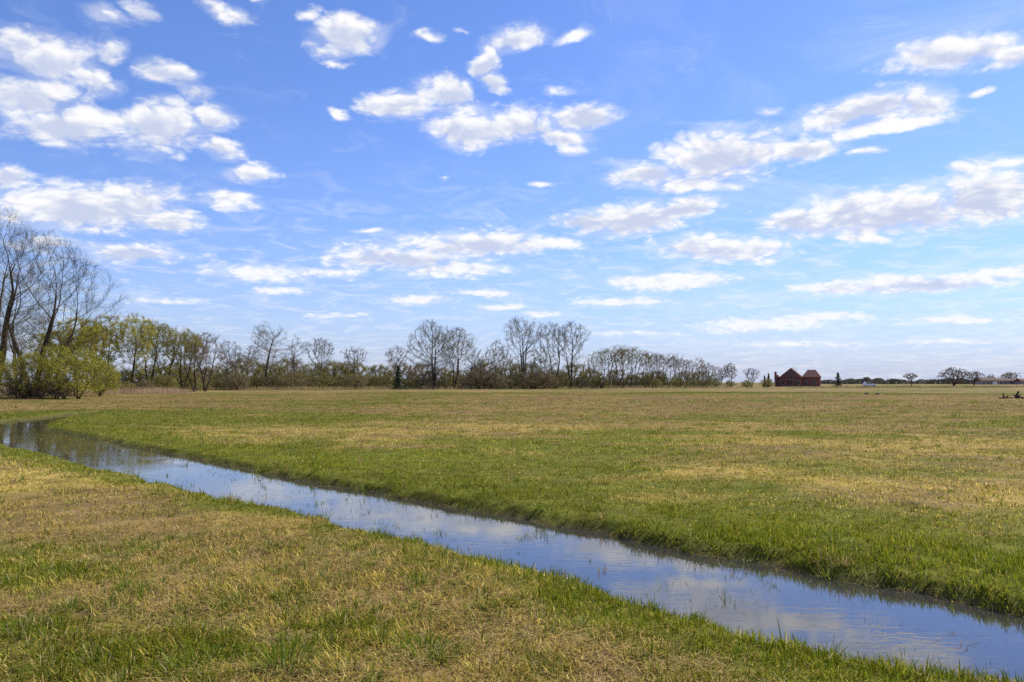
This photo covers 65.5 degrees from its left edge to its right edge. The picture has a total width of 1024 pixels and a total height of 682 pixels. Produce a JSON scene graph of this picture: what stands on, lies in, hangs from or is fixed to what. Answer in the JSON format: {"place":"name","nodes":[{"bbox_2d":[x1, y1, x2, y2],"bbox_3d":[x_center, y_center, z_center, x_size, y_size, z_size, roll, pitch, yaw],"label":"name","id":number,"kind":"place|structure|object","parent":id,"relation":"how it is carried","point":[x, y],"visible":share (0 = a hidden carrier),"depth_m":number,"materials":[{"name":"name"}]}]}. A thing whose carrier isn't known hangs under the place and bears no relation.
{"place":"outdoors","nodes":[
{"label":"outdoors","id":0,"kind":"place"},
{"bbox_2d":[1,430,1014,681],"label":"water grass","id":1,"kind":"structure","parent":0,"point":[483,512],"depth_m":9.23,"materials":[{"name":"plant"}]},
{"bbox_2d":[0,382,1023,681],"bbox_3d":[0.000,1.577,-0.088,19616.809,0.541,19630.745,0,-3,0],"label":"ground","id":2,"kind":"structure","parent":0,"point":[570,518],"depth_m":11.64,"materials":[{"name":"plant"}]},
{"bbox_2d":[0,349,17,388],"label":"shrub","id":3,"kind":"object","parent":2,"relation":"on","point":[1,358],"visible":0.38,"depth_m":80.45,"materials":[{"name":"green plant"}]},
{"bbox_2d":[0,371,39,398],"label":"shrub","id":4,"kind":"object","parent":2,"relation":"on","point":[10,392],"visible":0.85,"depth_m":76.34,"materials":[{"name":"green plant"}]},
{"bbox_2d":[0,261,55,377],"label":"tall tree","id":5,"kind":"object","parent":2,"relation":"on","point":[25,346],"visible":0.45,"depth_m":95.23,"materials":[{"name":"brown plant"}]},
{"bbox_2d":[0,348,66,397],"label":"shrub","id":6,"kind":"object","parent":2,"relation":"on","point":[5,370],"visible":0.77,"depth_m":76.69,"materials":[{"name":"green plant"}]},
{"bbox_2d":[23,378,53,398],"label":"shrub","id":7,"kind":"object","parent":2,"relation":"on","point":[39,393],"visible":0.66,"depth_m":77.29,"materials":[{"name":"green plant"}]},
{"bbox_2d":[0,604,82,640],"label":"grass tuft","id":8,"kind":"object","parent":2,"relation":"on","point":[29,623],"visible":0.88,"depth_m":5.18,"materials":[{"name":"plant"}]},
{"bbox_2d":[0,204,83,387],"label":"tall tree","id":9,"kind":"object","parent":2,"relation":"on","point":[8,307],"visible":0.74,"depth_m":86.25,"materials":[{"name":"brown plant"}]},
{"bbox_2d":[14,343,89,398],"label":"shrub","id":10,"kind":"object","parent":2,"relation":"on","point":[45,362],"visible":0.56,"depth_m":77.12,"materials":[{"name":"green plant"}]},
{"bbox_2d":[23,330,87,378],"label":"budding tree","id":11,"kind":"object","parent":2,"relation":"on","point":[40,345],"visible":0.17,"depth_m":111.02,"materials":[{"name":"green plant"}]},
{"bbox_2d":[47,375,81,398],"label":"shrub","id":12,"kind":"object","parent":2,"relation":"on","point":[60,394],"visible":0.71,"depth_m":76.97,"materials":[{"name":"green plant"}]},
{"bbox_2d":[0,227,132,394],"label":"tall tree","id":13,"kind":"object","parent":2,"relation":"on","point":[47,337],"visible":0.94,"depth_m":82.04,"materials":[{"name":"brown plant"}]},
{"bbox_2d":[49,591,95,612],"bbox_3d":[-3.119,1.843,5.625,0.342,0.123,0.316,-2,-4,34],"label":"grass tuft","id":14,"kind":"object","parent":2,"relation":"on","point":[71,602],"visible":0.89,"depth_m":5.63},
{"bbox_2d":[42,317,108,386],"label":"budding tree","id":15,"kind":"object","parent":2,"relation":"on","point":[78,337],"visible":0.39,"depth_m":111.20,"materials":[{"name":"green plant"}]},
{"bbox_2d":[44,343,119,398],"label":"shrub","id":16,"kind":"object","parent":2,"relation":"on","point":[77,381],"visible":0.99,"depth_m":76.49,"materials":[{"name":"green plant"}]},
{"bbox_2d":[71,358,122,395],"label":"shrub","id":17,"kind":"object","parent":2,"relation":"on","point":[113,382],"visible":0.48,"depth_m":89.66,"materials":[{"name":"green plant"}]},
{"bbox_2d":[74,326,121,378],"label":"budding tree","id":18,"kind":"object","parent":2,"relation":"on","point":[100,347],"visible":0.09,"depth_m":135.00,"materials":[{"name":"green plant"}]},
{"bbox_2d":[53,632,153,672],"bbox_3d":[-2.358,1.819,4.657,0.599,0.115,0.587,2,-4,-39],"label":"grass tuft","id":19,"kind":"object","parent":2,"relation":"on","point":[92,651],"visible":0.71,"depth_m":4.71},
{"bbox_2d":[74,312,139,384],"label":"budding tree","id":20,"kind":"object","parent":2,"relation":"on","point":[109,356],"visible":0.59,"depth_m":115.74,"materials":[{"name":"green plant"}]},
{"bbox_2d":[104,311,160,382],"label":"budding tree","id":21,"kind":"object","parent":2,"relation":"on","point":[145,341],"visible":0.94,"depth_m":117.75,"materials":[{"name":"green plant"}]},
{"bbox_2d":[115,367,150,388],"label":"hedge shrub","id":22,"kind":"object","parent":2,"relation":"on","point":[140,377],"visible":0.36,"depth_m":120.42,"materials":[{"name":"green plant"}]},
{"bbox_2d":[123,543,161,554],"bbox_3d":[-3.473,1.946,7.484,0.398,0.118,0.435,0,-3,0],"label":"grass tuft","id":23,"kind":"object","parent":2,"relation":"on","point":[140,548],"visible":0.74,"depth_m":7.52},
{"bbox_2d":[135,378,155,390],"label":"hedge shrub","id":24,"kind":"object","parent":2,"relation":"on","point":[152,383],"visible":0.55,"depth_m":115.05,"materials":[{"name":"brown plant"}]},
{"bbox_2d":[132,318,179,379],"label":"budding tree","id":25,"kind":"object","parent":2,"relation":"on","point":[160,348],"visible":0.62,"depth_m":122.02,"materials":[{"name":"green plant"}]},
{"bbox_2d":[138,373,181,391],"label":"hedge shrub","id":26,"kind":"object","parent":2,"relation":"on","point":[166,383],"visible":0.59,"depth_m":120.49,"materials":[{"name":"green plant"}]},
{"bbox_2d":[128,363,193,388],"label":"hedge shrub","id":27,"kind":"object","parent":2,"relation":"on","point":[173,368],"visible":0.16,"depth_m":136.38,"materials":[{"name":"green plant"}]},
{"bbox_2d":[143,324,191,385],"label":"budding tree","id":28,"kind":"object","parent":2,"relation":"on","point":[178,343],"visible":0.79,"depth_m":123.95,"materials":[{"name":"green plant"}]},
{"bbox_2d":[150,363,205,390],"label":"hedge shrub","id":29,"kind":"object","parent":2,"relation":"on","point":[175,372],"visible":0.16,"depth_m":137.30,"materials":[{"name":"green plant"}]},
{"bbox_2d":[164,326,208,391],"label":"budding tree","id":30,"kind":"object","parent":2,"relation":"on","point":[198,345],"visible":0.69,"depth_m":127.76,"materials":[{"name":"green plant"}]},
{"bbox_2d":[170,372,202,390],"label":"hedge shrub","id":31,"kind":"object","parent":2,"relation":"on","point":[188,385],"visible":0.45,"depth_m":133.34,"materials":[{"name":"green plant"}]},
{"bbox_2d":[172,335,213,391],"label":"budding tree","id":32,"kind":"object","parent":2,"relation":"on","point":[195,374],"visible":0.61,"depth_m":129.63,"materials":[{"name":"green plant"}]},
{"bbox_2d":[150,636,250,676],"bbox_3d":[-1.746,1.780,4.485,0.589,0.129,0.572,0,-3,0],"label":"grass tuft","id":33,"kind":"object","parent":2,"relation":"on","point":[207,657],"visible":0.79,"depth_m":4.53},
{"bbox_2d":[189,332,228,390],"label":"budding tree","id":34,"kind":"object","parent":2,"relation":"on","point":[209,360],"visible":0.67,"depth_m":132.89,"materials":[{"name":"green plant"}]},
{"bbox_2d":[205,373,230,389],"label":"hedge shrub","id":35,"kind":"object","parent":2,"relation":"on","point":[215,378],"visible":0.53,"depth_m":151.58,"materials":[{"name":"green plant"}]},
{"bbox_2d":[199,362,241,387],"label":"hedge shrub","id":36,"kind":"object","parent":2,"relation":"on","point":[222,368],"visible":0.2,"depth_m":164.20,"materials":[{"name":"green plant"}]},
{"bbox_2d":[220,341,243,374],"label":"bare tree","id":37,"kind":"object","parent":2,"relation":"on","point":[230,367],"visible":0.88,"depth_m":160.17,"materials":[{"name":"grey plant"}]},
{"bbox_2d":[219,373,252,389],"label":"hedge shrub","id":38,"kind":"object","parent":2,"relation":"on","point":[233,379],"visible":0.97,"depth_m":149.33,"materials":[{"name":"brown plant"}]},
{"bbox_2d":[226,341,245,374],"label":"bare tree","id":39,"kind":"object","parent":2,"relation":"on","point":[239,360],"visible":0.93,"depth_m":161.33,"materials":[{"name":"grey plant"}]},
{"bbox_2d":[218,354,271,383],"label":"hedge shrub","id":40,"kind":"object","parent":2,"relation":"on","point":[244,367],"visible":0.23,"depth_m":172.64,"materials":[{"name":"green plant"}]},
{"bbox_2d":[237,346,259,380],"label":"bare tree","id":41,"kind":"object","parent":2,"relation":"on","point":[249,349],"visible":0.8,"depth_m":163.58,"materials":[{"name":"grey plant"}]},
{"bbox_2d":[237,373,264,388],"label":"hedge shrub","id":42,"kind":"object","parent":2,"relation":"on","point":[251,377],"visible":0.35,"depth_m":158.00,"materials":[{"name":"green plant"}]},
{"bbox_2d":[248,321,291,386],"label":"bare tree","id":43,"kind":"object","parent":2,"relation":"on","point":[268,351],"visible":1,"depth_m":158.96,"materials":[{"name":"grey plant"}]},
{"bbox_2d":[249,362,291,383],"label":"hedge shrub","id":44,"kind":"object","parent":2,"relation":"on","point":[258,371],"visible":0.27,"depth_m":168.48,"materials":[{"name":"green plant"}]},
{"bbox_2d":[237,635,324,678],"bbox_3d":[-1.270,1.734,4.470,0.518,0.205,0.525,0,-3,0],"label":"grass tuft","id":45,"kind":"object","parent":2,"relation":"on","point":[282,658],"visible":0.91,"depth_m":4.46,"materials":[{"name":"plant"}]},
{"bbox_2d":[257,370,308,389],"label":"hedge shrub","id":46,"kind":"object","parent":2,"relation":"on","point":[276,378],"visible":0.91,"depth_m":157.49,"materials":[{"name":"green plant"}]},
{"bbox_2d":[271,354,312,379],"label":"hedge shrub","id":47,"kind":"object","parent":2,"relation":"on","point":[291,366],"visible":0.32,"depth_m":174.40,"materials":[{"name":"green plant"}]},
{"bbox_2d":[285,334,307,387],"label":"bare tree","id":48,"kind":"object","parent":2,"relation":"on","point":[294,361],"visible":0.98,"depth_m":163.80,"materials":[{"name":"grey plant"}]},
{"bbox_2d":[292,361,334,387],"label":"hedge shrub","id":49,"kind":"object","parent":2,"relation":"on","point":[305,370],"visible":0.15,"depth_m":179.93,"materials":[{"name":"green plant"}]},
{"bbox_2d":[301,338,334,388],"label":"bare tree","id":50,"kind":"object","parent":2,"relation":"on","point":[319,352],"visible":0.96,"depth_m":173.37,"materials":[{"name":"grey plant"}]},
{"bbox_2d":[302,371,337,388],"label":"hedge shrub","id":51,"kind":"object","parent":2,"relation":"on","point":[313,377],"visible":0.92,"depth_m":166.96,"materials":[{"name":"green plant"}]},
{"bbox_2d":[303,359,361,387],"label":"hedge shrub","id":52,"kind":"object","parent":2,"relation":"on","point":[334,367],"visible":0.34,"depth_m":178.73,"materials":[{"name":"green plant"}]},
{"bbox_2d":[323,604,373,629],"bbox_3d":[-1.099,1.837,5.308,0.395,0.114,0.393,-2,-4,37],"label":"grass tuft","id":53,"kind":"object","parent":2,"relation":"on","point":[352,613],"visible":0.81,"depth_m":5.32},
{"bbox_2d":[334,372,368,388],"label":"hedge shrub","id":54,"kind":"object","parent":2,"relation":"on","point":[350,382],"visible":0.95,"depth_m":164.35,"materials":[{"name":"green plant"}]},
{"bbox_2d":[339,346,368,375],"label":"bare tree","id":55,"kind":"object","parent":2,"relation":"on","point":[354,360],"visible":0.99,"depth_m":176.74,"materials":[{"name":"grey plant"}]},
{"bbox_2d":[332,359,376,386],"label":"hedge shrub","id":56,"kind":"object","parent":2,"relation":"on","point":[364,367],"visible":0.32,"depth_m":178.92,"materials":[{"name":"green plant"}]},
{"bbox_2d":[362,374,392,387],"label":"hedge shrub","id":57,"kind":"object","parent":2,"relation":"on","point":[382,381],"visible":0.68,"depth_m":174.30,"materials":[{"name":"green plant"}]},
{"bbox_2d":[360,362,395,387],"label":"hedge shrub","id":58,"kind":"object","parent":2,"relation":"on","point":[380,367],"visible":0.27,"depth_m":183.81,"materials":[{"name":"green plant"}]},
{"bbox_2d":[385,343,409,376],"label":"bare tree","id":59,"kind":"object","parent":2,"relation":"on","point":[398,359],"visible":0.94,"depth_m":180.38,"materials":[{"name":"grey plant"}]},
{"bbox_2d":[392,365,404,389],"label":"conifer","id":60,"kind":"object","parent":2,"relation":"on","point":[397,381],"visible":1,"depth_m":162.62,"materials":[{"name":"green plant"}]},
{"bbox_2d":[382,361,423,387],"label":"hedge shrub","id":61,"kind":"object","parent":2,"relation":"on","point":[403,372],"visible":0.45,"depth_m":190.16,"materials":[{"name":"brown plant"}]},
{"bbox_2d":[402,361,441,383],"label":"hedge shrub","id":62,"kind":"object","parent":2,"relation":"on","point":[416,374],"visible":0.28,"depth_m":193.77,"materials":[{"name":"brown plant"}]},
{"bbox_2d":[376,627,468,665],"bbox_3d":[-0.516,1.773,4.662,0.598,0.148,0.559,-2,-4,32],"label":"grass tuft","id":63,"kind":"object","parent":2,"relation":"on","point":[428,640],"visible":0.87,"depth_m":4.71,"materials":[{"name":"plant"}]},
{"bbox_2d":[414,370,440,388],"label":"hedge shrub","id":64,"kind":"object","parent":2,"relation":"on","point":[424,378],"visible":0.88,"depth_m":175.72,"materials":[{"name":"green plant"}]},
{"bbox_2d":[404,319,457,388],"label":"bare tree","id":65,"kind":"object","parent":2,"relation":"on","point":[435,358],"visible":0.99,"depth_m":176.10,"materials":[{"name":"brown plant"}]},
{"bbox_2d":[437,376,458,388],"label":"hedge shrub","id":66,"kind":"object","parent":2,"relation":"on","point":[441,381],"visible":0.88,"depth_m":177.81,"materials":[{"name":"green plant"}]},
{"bbox_2d":[432,326,478,388],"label":"bare tree","id":67,"kind":"object","parent":2,"relation":"on","point":[457,352],"visible":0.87,"depth_m":177.73,"materials":[{"name":"brown plant"}]},
{"bbox_2d":[436,369,478,388],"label":"hedge shrub","id":68,"kind":"object","parent":2,"relation":"on","point":[460,372],"visible":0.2,"depth_m":190.16,"materials":[{"name":"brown plant"}]},
{"bbox_2d":[463,347,485,373],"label":"bare tree","id":69,"kind":"object","parent":2,"relation":"on","point":[477,356],"visible":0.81,"depth_m":187.46,"materials":[{"name":"grey plant"}]},
{"bbox_2d":[456,367,500,388],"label":"hedge shrub","id":70,"kind":"object","parent":2,"relation":"on","point":[475,375],"visible":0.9,"depth_m":175.06,"materials":[{"name":"brown plant"}]},
{"bbox_2d":[465,359,504,382],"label":"hedge shrub","id":71,"kind":"object","parent":2,"relation":"on","point":[488,363],"visible":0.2,"depth_m":194.40,"materials":[{"name":"brown plant"}]},
{"bbox_2d":[468,370,513,388],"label":"hedge shrub","id":72,"kind":"object","parent":2,"relation":"on","point":[500,380],"visible":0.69,"depth_m":176.04,"materials":[{"name":"brown plant"}]},
{"bbox_2d":[479,339,513,379],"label":"bare tree","id":73,"kind":"object","parent":2,"relation":"on","point":[502,358],"visible":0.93,"depth_m":189.49,"materials":[{"name":"grey plant"}]},
{"bbox_2d":[500,372,522,388],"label":"hedge shrub","id":74,"kind":"object","parent":2,"relation":"on","point":[510,378],"visible":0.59,"depth_m":182.81,"materials":[{"name":"green plant"}]},
{"bbox_2d":[497,359,530,386],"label":"hedge shrub","id":75,"kind":"object","parent":2,"relation":"on","point":[513,368],"visible":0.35,"depth_m":196.64,"materials":[{"name":"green plant"}]},
{"bbox_2d":[503,316,549,388],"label":"bare tree","id":76,"kind":"object","parent":2,"relation":"on","point":[523,367],"visible":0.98,"depth_m":184.42,"materials":[{"name":"brown plant"}]},
{"bbox_2d":[510,368,559,388],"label":"hedge shrub","id":77,"kind":"object","parent":2,"relation":"on","point":[528,380],"visible":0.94,"depth_m":180.60,"materials":[{"name":"brown plant"}]},
{"bbox_2d":[529,347,556,377],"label":"bare tree","id":78,"kind":"object","parent":2,"relation":"on","point":[543,362],"visible":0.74,"depth_m":193.38,"materials":[{"name":"grey plant"}]},
{"bbox_2d":[532,372,557,388],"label":"hedge shrub","id":79,"kind":"object","parent":2,"relation":"on","point":[546,375],"visible":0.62,"depth_m":181.67,"materials":[{"name":"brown plant"}]},
{"bbox_2d":[514,643,585,675],"bbox_3d":[0.210,1.762,4.433,0.443,0.131,0.451,0,-3,0],"label":"grass tuft","id":80,"kind":"object","parent":2,"relation":"on","point":[547,651],"visible":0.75,"depth_m":4.46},
{"bbox_2d":[538,322,571,388],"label":"bare tree","id":81,"kind":"object","parent":2,"relation":"on","point":[553,339],"visible":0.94,"depth_m":188.33,"materials":[{"name":"brown plant"}]},
{"bbox_2d":[552,372,577,387],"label":"hedge shrub","id":82,"kind":"object","parent":2,"relation":"on","point":[565,378],"visible":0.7,"depth_m":191.13,"materials":[{"name":"green plant"}]},
{"bbox_2d":[548,321,591,386],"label":"bare tree","id":83,"kind":"object","parent":2,"relation":"on","point":[572,362],"visible":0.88,"depth_m":190.64,"materials":[{"name":"brown plant"}]},
{"bbox_2d":[559,362,593,384],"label":"hedge shrub","id":84,"kind":"object","parent":2,"relation":"on","point":[576,370],"visible":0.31,"depth_m":210.51,"materials":[{"name":"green plant"}]},
{"bbox_2d":[566,376,592,388],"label":"hedge shrub","id":85,"kind":"object","parent":2,"relation":"on","point":[578,381],"visible":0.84,"depth_m":192.22,"materials":[{"name":"green plant"}]},
{"bbox_2d":[576,368,607,386],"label":"hedge shrub","id":86,"kind":"object","parent":2,"relation":"on","point":[597,376],"visible":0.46,"depth_m":205.89,"materials":[{"name":"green plant"}]},
{"bbox_2d":[584,355,601,382],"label":"leaning tree","id":87,"kind":"object","parent":2,"relation":"on","point":[589,364],"visible":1,"depth_m":193.85,"materials":[{"name":"grey plant"}]},
{"bbox_2d":[591,375,613,387],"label":"hedge shrub","id":88,"kind":"object","parent":2,"relation":"on","point":[597,384],"visible":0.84,"depth_m":196.60,"materials":[{"name":"green plant"}]},
{"bbox_2d":[597,348,618,388],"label":"leaning tree","id":89,"kind":"object","parent":2,"relation":"on","point":[601,356],"visible":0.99,"depth_m":194.47,"materials":[{"name":"grey plant"}]},
{"bbox_2d":[599,344,624,384],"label":"leaning tree","id":90,"kind":"object","parent":2,"relation":"on","point":[613,362],"visible":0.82,"depth_m":197.67,"materials":[{"name":"grey plant"}]},
{"bbox_2d":[602,369,630,384],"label":"hedge shrub","id":91,"kind":"object","parent":2,"relation":"on","point":[613,377],"visible":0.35,"depth_m":207.71,"materials":[{"name":"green plant"}]},
{"bbox_2d":[614,347,636,386],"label":"leaning tree","id":92,"kind":"object","parent":2,"relation":"on","point":[629,359],"visible":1,"depth_m":196.39,"materials":[{"name":"grey plant"}]},
{"bbox_2d":[624,374,646,387],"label":"hedge shrub","id":93,"kind":"object","parent":2,"relation":"on","point":[633,383],"visible":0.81,"depth_m":201.55,"materials":[{"name":"green plant"}]},
{"bbox_2d":[627,350,650,386],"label":"leaning tree","id":94,"kind":"object","parent":2,"relation":"on","point":[640,364],"visible":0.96,"depth_m":198.62,"materials":[{"name":"grey plant"}]},
{"bbox_2d":[648,354,663,383],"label":"leaning tree","id":95,"kind":"object","parent":2,"relation":"on","point":[652,375],"visible":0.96,"depth_m":203.16,"materials":[{"name":"grey plant"}]},
{"bbox_2d":[672,369,703,386],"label":"hedge shrub","id":96,"kind":"object","parent":2,"relation":"on","point":[689,377],"visible":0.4,"depth_m":221.46,"materials":[{"name":"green plant"}]},
{"bbox_2d":[774,367,821,386],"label":"brick house","id":97,"kind":"structure","parent":2,"relation":"on","point":[790,377],"depth_m":288.05,"materials":[{"name":"brick"}]},
{"bbox_2d":[821,376,1018,383],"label":"woods","id":98,"kind":"object","parent":2,"relation":"on","point":[887,381],"visible":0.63,"depth_m":703.81,"materials":[{"name":"grey plant"}]},
{"bbox_2d":[936,366,968,385],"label":"bare tree","id":99,"kind":"object","parent":2,"relation":"on","point":[952,378],"visible":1,"depth_m":338.84,"materials":[{"name":"grey plant"}]},
{"bbox_2d":[964,371,984,385],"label":"bare tree","id":100,"kind":"object","parent":2,"relation":"on","point":[976,376],"visible":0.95,"depth_m":349.13,"materials":[{"name":"grey plant"}]},
{"bbox_2d":[973,376,998,384],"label":"ranch house","id":101,"kind":"structure","parent":2,"relation":"on","point":[988,380],"depth_m":595.16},
{"bbox_2d":[996,377,1017,383],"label":"ranch house","id":102,"kind":"structure","parent":2,"relation":"on","point":[1010,380],"depth_m":615.12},
{"bbox_2d":[0,413,1023,681],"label":"water","id":103,"kind":"structure","parent":0,"point":[916,625],"depth_m":7.09,"materials":[{"name":"blue liquid"}]},
{"bbox_2d":[0,384,1023,396],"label":"dry grass","id":104,"kind":"structure","parent":0,"point":[157,390],"depth_m":164.37,"materials":[{"name":"plant"}]},
{"bbox_2d":[0,0,1023,381],"label":"sky","id":105,"kind":"structure","parent":0,"point":[827,187],"materials":[{"name":"blue"}]},
{"bbox_2d":[30,422,1010,677],"bbox_3d":[-9.641,2.562,18.010,5.334,0.120,39.743,2,-4,-40],"label":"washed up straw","id":106,"kind":"object","parent":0,"point":[626,560],"visible":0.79,"depth_m":7.64,"materials":[{"name":"beige plant"}]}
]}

